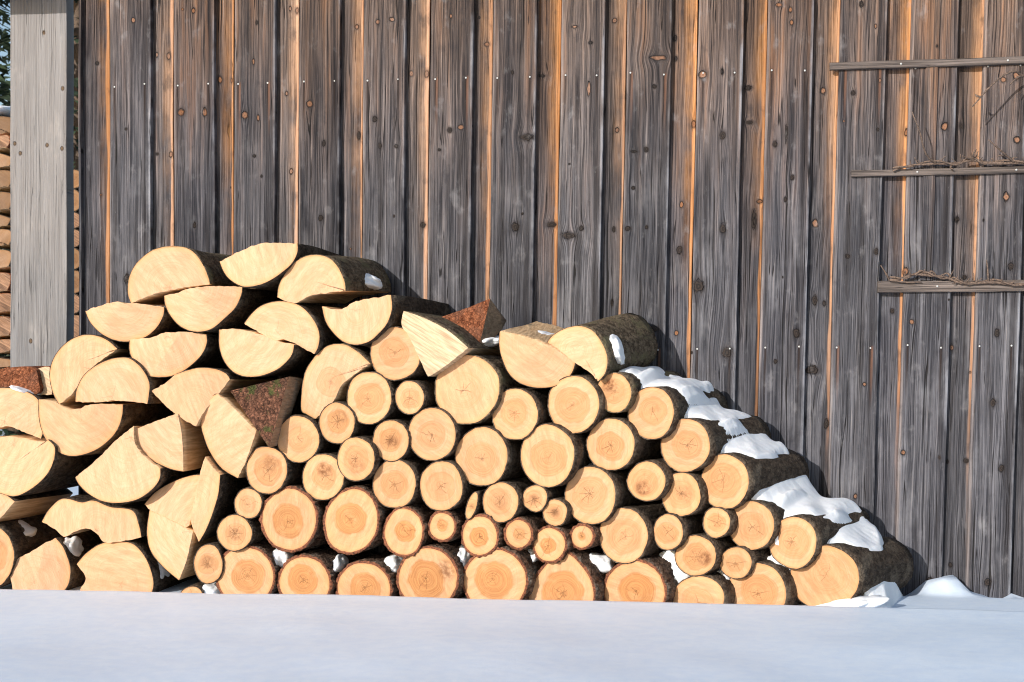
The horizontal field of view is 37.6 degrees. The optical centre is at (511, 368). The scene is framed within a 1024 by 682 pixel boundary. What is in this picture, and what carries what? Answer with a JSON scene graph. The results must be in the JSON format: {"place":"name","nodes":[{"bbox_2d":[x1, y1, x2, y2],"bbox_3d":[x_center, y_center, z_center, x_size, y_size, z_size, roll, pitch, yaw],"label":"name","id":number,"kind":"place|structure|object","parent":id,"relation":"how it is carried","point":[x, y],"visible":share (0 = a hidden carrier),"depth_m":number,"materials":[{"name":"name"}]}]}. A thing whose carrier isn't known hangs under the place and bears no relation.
{"place":"outdoors","nodes":[
{"label":"outdoors","id":0,"kind":"place"},
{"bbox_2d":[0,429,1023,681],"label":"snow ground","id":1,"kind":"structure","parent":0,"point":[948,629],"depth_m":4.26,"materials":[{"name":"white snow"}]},
{"bbox_2d":[0,0,26,435],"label":"conifer tree","id":2,"kind":"object","parent":1,"relation":"on","point":[7,97],"visible":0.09,"depth_m":15.57,"materials":[{"name":"green plant"}]},
{"bbox_2d":[0,513,61,587],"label":"split log","id":3,"kind":"object","parent":1,"relation":"on","point":[16,543],"visible":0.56,"depth_m":5.37,"materials":[{"name":"beige wood"}]},
{"bbox_2d":[0,488,72,521],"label":"split log","id":4,"kind":"object","parent":3,"relation":"on","point":[17,507],"visible":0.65,"depth_m":5.48,"materials":[{"name":"wood"}]},
{"bbox_2d":[0,434,102,496],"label":"split log","id":5,"kind":"object","parent":4,"relation":"on","point":[30,464],"visible":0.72,"depth_m":5.30,"materials":[{"name":"beige wood"}]},
{"bbox_2d":[0,387,54,438],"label":"split log","id":6,"kind":"object","parent":5,"relation":"on","point":[18,410],"visible":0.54,"depth_m":5.31,"materials":[{"name":"wood"}]},
{"bbox_2d":[0,366,43,393],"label":"split log","id":7,"kind":"object","parent":6,"relation":"on","point":[28,377],"visible":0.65,"depth_m":5.35,"materials":[{"name":"brown wood"}]},
{"bbox_2d":[0,0,78,435],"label":"conifer tree","id":8,"kind":"object","parent":1,"relation":"on","point":[76,61],"depth_m":15.67,"materials":[{"name":"green plant"}]},
{"bbox_2d":[10,530,103,589],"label":"split log","id":9,"kind":"object","parent":1,"relation":"on","point":[51,565],"visible":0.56,"depth_m":5.32,"materials":[{"name":"beige wood"}]},
{"bbox_2d":[63,536,83,555],"bbox_3d":[-1.593,0.655,5.417,0.075,0.104,0.154,0,0,7],"label":"snow clump","id":10,"kind":"object","parent":9,"relation":"on","point":[73,544],"visible":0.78,"depth_m":5.38,"materials":[{"name":"snow"}]},
{"bbox_2d":[77,536,196,591],"bbox_3d":[-1.356,0.718,5.516,0.301,0.234,0.516,0,0,7],"label":"split log","id":11,"kind":"object","parent":1,"relation":"on","point":[129,565],"visible":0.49,"depth_m":5.27,"materials":[{"name":"beige wood"}]},
{"bbox_2d":[42,493,149,542],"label":"split log","id":12,"kind":"object","parent":11,"relation":"on","point":[104,521],"visible":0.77,"depth_m":5.28,"materials":[{"name":"beige wood"}]},
{"bbox_2d":[75,426,200,502],"bbox_3d":[-1.344,0.336,5.488,0.315,0.274,0.522,0,0,7],"label":"split log","id":13,"kind":"object","parent":12,"relation":"on","point":[123,468],"visible":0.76,"depth_m":5.24,"materials":[{"name":"beige wood"}]},
{"bbox_2d":[38,398,172,455],"bbox_3d":[-1.485,0.211,5.537,0.308,0.208,0.533,0,0,7],"label":"split log","id":14,"kind":"object","parent":13,"relation":"on","point":[79,428],"visible":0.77,"depth_m":5.29,"materials":[{"name":"beige wood"}]},
{"bbox_2d":[49,334,130,403],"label":"split log","id":15,"kind":"object","parent":14,"relation":"on","point":[75,360],"visible":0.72,"depth_m":5.29,"materials":[{"name":"beige wood"}]},
{"bbox_2d":[85,301,190,342],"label":"split log","id":16,"kind":"object","parent":15,"relation":"on","point":[121,321],"visible":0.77,"depth_m":5.28,"materials":[{"name":"beige wood"}]},
{"bbox_2d":[127,246,254,305],"bbox_3d":[-1.162,-0.332,5.492,0.311,0.208,0.516,0,0,7],"label":"split log","id":17,"kind":"object","parent":16,"relation":"on","point":[157,275],"visible":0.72,"depth_m":5.25,"materials":[{"name":"beige wood"}]},
{"bbox_2d":[75,357,171,403],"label":"split log","id":18,"kind":"object","parent":14,"relation":"on","point":[122,379],"visible":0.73,"depth_m":5.25,"materials":[{"name":"beige wood"}]},
{"bbox_2d":[180,581,204,592],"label":"round log","id":19,"kind":"object","parent":1,"relation":"on","point":[196,587],"visible":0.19,"depth_m":5.24,"materials":[{"name":"beige wood"}]},
{"bbox_2d":[147,510,217,579],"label":"split log","id":20,"kind":"object","parent":19,"relation":"on","point":[174,547],"visible":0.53,"depth_m":5.25,"materials":[{"name":"beige wood"}]},
{"bbox_2d":[145,473,199,526],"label":"split log","id":21,"kind":"object","parent":20,"relation":"on","point":[174,501],"visible":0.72,"depth_m":5.26,"materials":[{"name":"beige wood"}]},
{"bbox_2d":[135,414,211,471],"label":"split log","id":22,"kind":"object","parent":21,"relation":"on","point":[175,442],"visible":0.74,"depth_m":5.25,"materials":[{"name":"beige wood"}]},
{"bbox_2d":[152,367,275,425],"bbox_3d":[-1.081,0.098,5.478,0.305,0.210,0.520,0,0,7],"label":"split log","id":23,"kind":"object","parent":22,"relation":"on","point":[186,395],"visible":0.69,"depth_m":5.23,"materials":[{"name":"beige wood"}]},
{"bbox_2d":[129,332,227,377],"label":"split log","id":24,"kind":"object","parent":23,"relation":"on","point":[168,354],"visible":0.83,"depth_m":5.25,"materials":[{"name":"beige wood"}]},
{"bbox_2d":[164,286,283,333],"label":"split log","id":25,"kind":"object","parent":24,"relation":"on","point":[210,309],"visible":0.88,"depth_m":5.24,"materials":[{"name":"beige wood"}]},
{"bbox_2d":[220,243,340,291],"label":"split log","id":26,"kind":"object","parent":25,"relation":"on","point":[264,266],"visible":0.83,"depth_m":5.20,"materials":[{"name":"beige wood"}]},
{"bbox_2d":[193,541,226,583],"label":"round log","id":27,"kind":"object","parent":19,"relation":"on","point":[208,563],"visible":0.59,"depth_m":5.23,"materials":[{"name":"beige wood"}]},
{"bbox_2d":[190,456,249,540],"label":"split log","id":28,"kind":"object","parent":27,"relation":"on","point":[218,488],"visible":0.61,"depth_m":5.21,"materials":[{"name":"beige wood"}]},
{"bbox_2d":[216,539,322,593],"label":"round log","id":29,"kind":"object","parent":1,"relation":"on","point":[254,568],"visible":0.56,"depth_m":5.22,"materials":[{"name":"beige wood"}]},
{"bbox_2d":[216,513,265,551],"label":"round log","id":30,"kind":"object","parent":29,"relation":"on","point":[235,532],"visible":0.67,"depth_m":5.21,"materials":[{"name":"wood"}]},
{"bbox_2d":[234,486,270,518],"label":"round log","id":31,"kind":"object","parent":30,"relation":"on","point":[249,502],"visible":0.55,"depth_m":5.21,"materials":[{"name":"beige wood"}]},
{"bbox_2d":[201,393,267,477],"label":"split log","id":32,"kind":"object","parent":31,"relation":"on","point":[233,438],"visible":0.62,"depth_m":5.22,"materials":[{"name":"beige wood"}]},
{"bbox_2d":[276,546,377,594],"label":"round log","id":33,"kind":"object","parent":1,"relation":"on","point":[310,572],"visible":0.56,"depth_m":5.19,"materials":[{"name":"beige wood"}]},
{"bbox_2d":[259,484,329,552],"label":"round log","id":34,"kind":"object","parent":33,"relation":"on","point":[291,519],"visible":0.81,"depth_m":5.20,"materials":[{"name":"beige wood"}]},
{"bbox_2d":[246,446,305,494],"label":"round log","id":35,"kind":"object","parent":34,"relation":"on","point":[272,470],"visible":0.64,"depth_m":5.21,"materials":[{"name":"wood"}]},
{"bbox_2d":[230,377,302,446],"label":"split log","id":36,"kind":"object","parent":35,"relation":"on","point":[267,407],"visible":0.88,"depth_m":5.18,"materials":[{"name":"brown wood"}]},
{"bbox_2d":[219,329,316,376],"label":"split log","id":37,"kind":"object","parent":36,"relation":"on","point":[249,353],"visible":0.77,"depth_m":5.21,"materials":[{"name":"beige wood"}]},
{"bbox_2d":[335,550,399,595],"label":"round log","id":38,"kind":"object","parent":1,"relation":"on","point":[373,575],"visible":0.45,"depth_m":5.16,"materials":[{"name":"beige wood"}]},
{"bbox_2d":[323,483,395,554],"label":"round log","id":39,"kind":"object","parent":38,"relation":"on","point":[355,517],"visible":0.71,"depth_m":5.16,"materials":[{"name":"beige wood"}]},
{"bbox_2d":[302,451,372,500],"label":"round log","id":40,"kind":"object","parent":39,"relation":"on","point":[323,478],"visible":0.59,"depth_m":5.18,"materials":[{"name":"beige wood"}]},
{"bbox_2d":[277,414,340,462],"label":"round log","id":41,"kind":"object","parent":40,"relation":"on","point":[302,439],"visible":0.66,"depth_m":5.19,"materials":[{"name":"beige wood"}]},
{"bbox_2d":[301,343,374,418],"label":"split log","id":42,"kind":"object","parent":41,"relation":"on","point":[331,371],"visible":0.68,"depth_m":5.19,"materials":[{"name":"beige wood"}]},
{"bbox_2d":[244,301,343,353],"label":"split log","id":43,"kind":"object","parent":42,"relation":"on","point":[305,326],"visible":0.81,"depth_m":5.20,"materials":[{"name":"beige wood"}]},
{"bbox_2d":[277,254,390,303],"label":"split log","id":44,"kind":"object","parent":43,"relation":"on","point":[315,278],"visible":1,"depth_m":5.20,"materials":[{"name":"beige wood"}]},
{"bbox_2d":[322,295,449,345],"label":"split log","id":45,"kind":"object","parent":42,"relation":"on","point":[367,322],"visible":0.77,"depth_m":5.16,"materials":[{"name":"beige wood"}]},
{"bbox_2d":[337,435,384,481],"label":"round log","id":46,"kind":"object","parent":39,"relation":"on","point":[359,459],"visible":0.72,"depth_m":5.14,"materials":[{"name":"beige wood"}]},
{"bbox_2d":[318,401,377,443],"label":"round log","id":47,"kind":"object","parent":46,"relation":"on","point":[338,423],"visible":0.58,"depth_m":5.18,"materials":[{"name":"beige wood"}]},
{"bbox_2d":[396,538,472,597],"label":"round log","id":48,"kind":"object","parent":1,"relation":"on","point":[434,569],"visible":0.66,"depth_m":5.13,"materials":[{"name":"beige wood"}]},
{"bbox_2d":[382,502,437,557],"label":"round log","id":49,"kind":"object","parent":48,"relation":"on","point":[405,532],"visible":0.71,"depth_m":5.15,"materials":[{"name":"beige wood"}]},
{"bbox_2d":[372,456,434,508],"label":"round log","id":50,"kind":"object","parent":49,"relation":"on","point":[395,484],"visible":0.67,"depth_m":5.16,"materials":[{"name":"beige wood"}]},
{"bbox_2d":[372,417,416,461],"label":"round log","id":51,"kind":"object","parent":50,"relation":"on","point":[391,438],"visible":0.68,"depth_m":5.15,"materials":[{"name":"beige wood"}]},
{"bbox_2d":[347,371,413,424],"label":"round log","id":52,"kind":"object","parent":51,"relation":"on","point":[370,398],"visible":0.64,"depth_m":5.16,"materials":[{"name":"beige wood"}]},
{"bbox_2d":[427,506,466,541],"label":"round log","id":53,"kind":"object","parent":48,"relation":"on","point":[445,526],"visible":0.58,"depth_m":5.13,"materials":[{"name":"beige wood"}]},
{"bbox_2d":[419,459,487,510],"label":"round log","id":54,"kind":"object","parent":53,"relation":"on","point":[444,485],"visible":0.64,"depth_m":5.13,"materials":[{"name":"beige wood"}]},
{"bbox_2d":[408,407,492,460],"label":"round log","id":55,"kind":"object","parent":54,"relation":"on","point":[437,433],"visible":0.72,"depth_m":5.13,"materials":[{"name":"beige wood"}]},
{"bbox_2d":[394,380,437,414],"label":"round log","id":56,"kind":"object","parent":55,"relation":"on","point":[412,397],"visible":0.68,"depth_m":5.14,"materials":[{"name":"beige wood"}]},
{"bbox_2d":[370,326,435,380],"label":"round log","id":57,"kind":"object","parent":56,"relation":"on","point":[393,355],"visible":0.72,"depth_m":5.15,"materials":[{"name":"beige wood"}]},
{"bbox_2d":[462,544,545,599],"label":"round log","id":58,"kind":"object","parent":1,"relation":"on","point":[506,572],"visible":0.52,"depth_m":5.10,"materials":[{"name":"beige wood"}]},
{"bbox_2d":[460,512,506,557],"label":"round log","id":59,"kind":"object","parent":58,"relation":"on","point":[481,533],"visible":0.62,"depth_m":5.11,"materials":[{"name":"beige wood"}]},
{"bbox_2d":[465,489,485,519],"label":"round log","id":60,"kind":"object","parent":59,"relation":"on","point":[474,505],"visible":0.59,"depth_m":5.12,"materials":[{"name":"beige wood"}]},
{"bbox_2d":[482,477,541,522],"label":"round log","id":61,"kind":"object","parent":59,"relation":"on","point":[501,501],"visible":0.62,"depth_m":5.11,"materials":[{"name":"beige wood"}]},
{"bbox_2d":[455,425,526,486],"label":"round log","id":62,"kind":"object","parent":61,"relation":"on","point":[487,455],"visible":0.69,"depth_m":5.12,"materials":[{"name":"beige wood"}]},
{"bbox_2d":[434,354,532,424],"bbox_3d":[-0.065,0.079,5.351,0.239,0.257,0.523,0,0,21],"label":"round log","id":63,"kind":"object","parent":62,"relation":"on","point":[470,389],"visible":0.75,"depth_m":5.12,"materials":[{"name":"beige wood"}]},
{"bbox_2d":[401,311,500,376],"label":"split log","id":64,"kind":"object","parent":63,"relation":"on","point":[440,343],"visible":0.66,"depth_m":5.11,"materials":[{"name":"brown wood"}]},
{"bbox_2d":[442,299,505,343],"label":"split log","id":65,"kind":"object","parent":64,"relation":"on","point":[481,321],"visible":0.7,"depth_m":5.27,"materials":[{"name":"brown wood"}]},
{"bbox_2d":[503,513,548,550],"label":"round log","id":66,"kind":"object","parent":58,"relation":"on","point":[519,533],"visible":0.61,"depth_m":5.10,"materials":[{"name":"beige wood"}]},
{"bbox_2d":[522,484,565,512],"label":"round log","id":67,"kind":"object","parent":66,"relation":"on","point":[536,499],"visible":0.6,"depth_m":5.09,"materials":[{"name":"beige wood"}]},
{"bbox_2d":[520,422,591,487],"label":"round log","id":68,"kind":"object","parent":67,"relation":"on","point":[552,454],"visible":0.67,"depth_m":5.06,"materials":[{"name":"beige wood"}]},
{"bbox_2d":[492,387,551,439],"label":"round log","id":69,"kind":"object","parent":68,"relation":"on","point":[520,413],"visible":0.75,"depth_m":5.10,"materials":[{"name":"beige wood"}]},
{"bbox_2d":[499,321,586,387],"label":"split log","id":70,"kind":"object","parent":69,"relation":"on","point":[531,356],"visible":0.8,"depth_m":5.10,"materials":[{"name":"beige wood"}]},
{"bbox_2d":[547,374,627,433],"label":"round log","id":71,"kind":"object","parent":68,"relation":"on","point":[576,404],"visible":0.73,"depth_m":5.07,"materials":[{"name":"beige wood"}]},
{"bbox_2d":[547,313,657,380],"bbox_3d":[0.319,-0.079,5.277,0.228,0.246,0.484,0,0,26],"label":"split log","id":72,"kind":"object","parent":71,"relation":"on","point":[587,346],"visible":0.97,"depth_m":5.10,"materials":[{"name":"beige wood"}]},
{"bbox_2d":[610,334,624,364],"bbox_3d":[0.357,-0.067,5.147,0.062,0.110,0.169,0,0,7],"label":"snow clump","id":73,"kind":"object","parent":72,"relation":"on","point":[618,349],"visible":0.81,"depth_m":5.09,"materials":[{"name":"snow"}]},
{"bbox_2d":[78,0,1023,597],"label":"barn wall","id":74,"kind":"structure","parent":1,"relation":"on","point":[690,190],"depth_m":5.56,"materials":[{"name":"wood"}]},
{"bbox_2d":[10,0,73,366],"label":"wooden post","id":75,"kind":"object","parent":74,"relation":"attached to","point":[42,165],"visible":0.98,"depth_m":5.86,"materials":[{"name":"grey wood"}]},
{"bbox_2d":[829,56,1023,70],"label":"trellis lath","id":76,"kind":"object","parent":74,"relation":"attached to","point":[925,63],"visible":1,"depth_m":5.42,"materials":[{"name":"wood"}]},
{"bbox_2d":[851,166,1023,176],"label":"trellis lath","id":77,"kind":"object","parent":74,"relation":"attached to","point":[946,171],"visible":1,"depth_m":5.42,"materials":[{"name":"wood"}]},
{"bbox_2d":[893,111,1023,171],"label":"vine","id":78,"kind":"object","parent":77,"relation":"attached to","point":[1009,160],"visible":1,"depth_m":5.38,"materials":[{"name":"brown plant"}]},
{"bbox_2d":[877,280,1023,292],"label":"trellis lath","id":79,"kind":"object","parent":74,"relation":"attached to","point":[923,286],"visible":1,"depth_m":5.41,"materials":[{"name":"wood"}]},
{"bbox_2d":[880,260,1023,286],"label":"vine","id":80,"kind":"object","parent":79,"relation":"attached to","point":[955,279],"visible":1,"depth_m":5.39,"materials":[{"name":"brown plant"}]},
{"bbox_2d":[528,546,618,600],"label":"round log","id":81,"kind":"object","parent":1,"relation":"on","point":[575,574],"visible":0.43,"depth_m":5.08,"materials":[{"name":"beige wood"}]},
{"bbox_2d":[532,522,580,563],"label":"round log","id":82,"kind":"object","parent":81,"relation":"on","point":[552,544],"visible":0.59,"depth_m":5.08,"materials":[{"name":"beige wood"}]},
{"bbox_2d":[542,497,577,526],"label":"round log","id":83,"kind":"object","parent":82,"relation":"on","point":[556,512],"visible":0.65,"depth_m":5.08,"materials":[{"name":"beige wood"}]},
{"bbox_2d":[569,523,600,549],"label":"round log","id":84,"kind":"object","parent":81,"relation":"on","point":[583,536],"visible":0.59,"depth_m":5.07,"materials":[{"name":"beige wood"}]},
{"bbox_2d":[564,465,653,524],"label":"round log","id":85,"kind":"object","parent":84,"relation":"on","point":[594,494],"visible":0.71,"depth_m":5.07,"materials":[{"name":"beige wood"}]},
{"bbox_2d":[586,416,662,470],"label":"round log","id":86,"kind":"object","parent":85,"relation":"on","point":[615,443],"visible":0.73,"depth_m":5.07,"materials":[{"name":"beige wood"}]},
{"bbox_2d":[598,371,682,412],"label":"round log","id":87,"kind":"object","parent":86,"relation":"on","point":[620,390],"visible":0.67,"depth_m":5.05,"materials":[{"name":"beige wood"}]},
{"bbox_2d":[589,552,614,573],"bbox_3d":[0.305,0.673,5.180,0.099,0.076,0.154,0,0,7],"label":"snow clump","id":88,"kind":"object","parent":81,"relation":"on","point":[603,563],"visible":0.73,"depth_m":5.12,"materials":[{"name":"snow"}]},
{"bbox_2d":[603,549,677,601],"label":"round log","id":89,"kind":"object","parent":1,"relation":"on","point":[650,578],"visible":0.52,"depth_m":5.05,"materials":[{"name":"beige wood"}]},
{"bbox_2d":[599,500,667,563],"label":"round log","id":90,"kind":"object","parent":89,"relation":"on","point":[627,535],"visible":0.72,"depth_m":5.06,"materials":[{"name":"beige wood"}]},
{"bbox_2d":[626,458,676,501],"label":"round log","id":91,"kind":"object","parent":90,"relation":"on","point":[649,480],"visible":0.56,"depth_m":5.04,"materials":[{"name":"beige wood"}]},
{"bbox_2d":[659,550,689,582],"bbox_3d":[0.563,0.708,5.154,0.155,0.179,0.159,0,0,7],"label":"snow clump","id":92,"kind":"object","parent":89,"relation":"on","point":[678,573],"visible":0.21,"depth_m":5.11,"materials":[{"name":"snow"}]},
{"bbox_2d":[673,572,734,603],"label":"round log","id":93,"kind":"object","parent":1,"relation":"on","point":[715,588],"visible":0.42,"depth_m":5.02,"materials":[{"name":"beige wood"}]},
{"bbox_2d":[674,532,737,576],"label":"round log","id":94,"kind":"object","parent":93,"relation":"on","point":[698,554],"visible":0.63,"depth_m":5.03,"materials":[{"name":"beige wood"}]},
{"bbox_2d":[653,513,704,550],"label":"round log","id":95,"kind":"object","parent":94,"relation":"on","point":[672,531],"visible":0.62,"depth_m":5.04,"materials":[{"name":"beige wood"}]},
{"bbox_2d":[661,471,712,516],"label":"round log","id":96,"kind":"object","parent":95,"relation":"on","point":[687,494],"visible":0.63,"depth_m":5.03,"materials":[{"name":"beige wood"}]},
{"bbox_2d":[660,415,770,472],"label":"round log","id":97,"kind":"object","parent":96,"relation":"on","point":[691,444],"visible":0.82,"depth_m":5.04,"materials":[{"name":"beige wood"}]},
{"bbox_2d":[628,386,727,439],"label":"round log","id":98,"kind":"object","parent":97,"relation":"on","point":[656,412],"visible":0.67,"depth_m":5.05,"materials":[{"name":"beige wood"}]},
{"bbox_2d":[702,506,737,538],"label":"round log","id":99,"kind":"object","parent":94,"relation":"on","point":[720,522],"visible":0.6,"depth_m":5.01,"materials":[{"name":"beige wood"}]},
{"bbox_2d":[701,449,808,508],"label":"round log","id":100,"kind":"object","parent":99,"relation":"on","point":[734,480],"visible":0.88,"depth_m":5.03,"materials":[{"name":"beige wood"}]},
{"bbox_2d":[619,366,902,607],"bbox_3d":[0.886,0.448,5.256,1.004,0.912,0.492,0,0,7],"label":"snow cover","id":101,"kind":"object","parent":1,"relation":"on","point":[796,495],"visible":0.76,"depth_m":5.16,"materials":[{"name":"white snow"}]},
{"bbox_2d":[730,559,801,604],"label":"round log","id":102,"kind":"object","parent":1,"relation":"on","point":[767,582],"visible":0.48,"depth_m":5.00,"materials":[{"name":"beige wood"}]},
{"bbox_2d":[719,546,770,578],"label":"round log","id":103,"kind":"object","parent":102,"relation":"on","point":[738,562],"visible":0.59,"depth_m":5.01,"materials":[{"name":"beige wood"}]},
{"bbox_2d":[730,500,784,550],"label":"round log","id":104,"kind":"object","parent":103,"relation":"on","point":[759,524],"visible":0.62,"depth_m":5.01,"materials":[{"name":"beige wood"}]},
{"bbox_2d":[790,536,913,605],"bbox_3d":[1.180,0.698,5.176,0.244,0.230,0.522,0,0,36],"label":"round log","id":105,"kind":"object","parent":1,"relation":"on","point":[833,572],"visible":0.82,"depth_m":4.99,"materials":[{"name":"beige wood"}]},
{"bbox_2d":[769,506,870,569],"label":"round log","id":106,"kind":"object","parent":105,"relation":"on","point":[803,539],"visible":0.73,"depth_m":4.99,"materials":[{"name":"beige wood"}]},
{"bbox_2d":[816,595,889,606],"bbox_3d":[1.110,0.785,4.985,0.274,0.068,0.166,0,0,7],"label":"snow clump","id":107,"kind":"object","parent":1,"relation":"on","point":[869,601],"visible":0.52,"depth_m":4.92,"materials":[{"name":"snow"}]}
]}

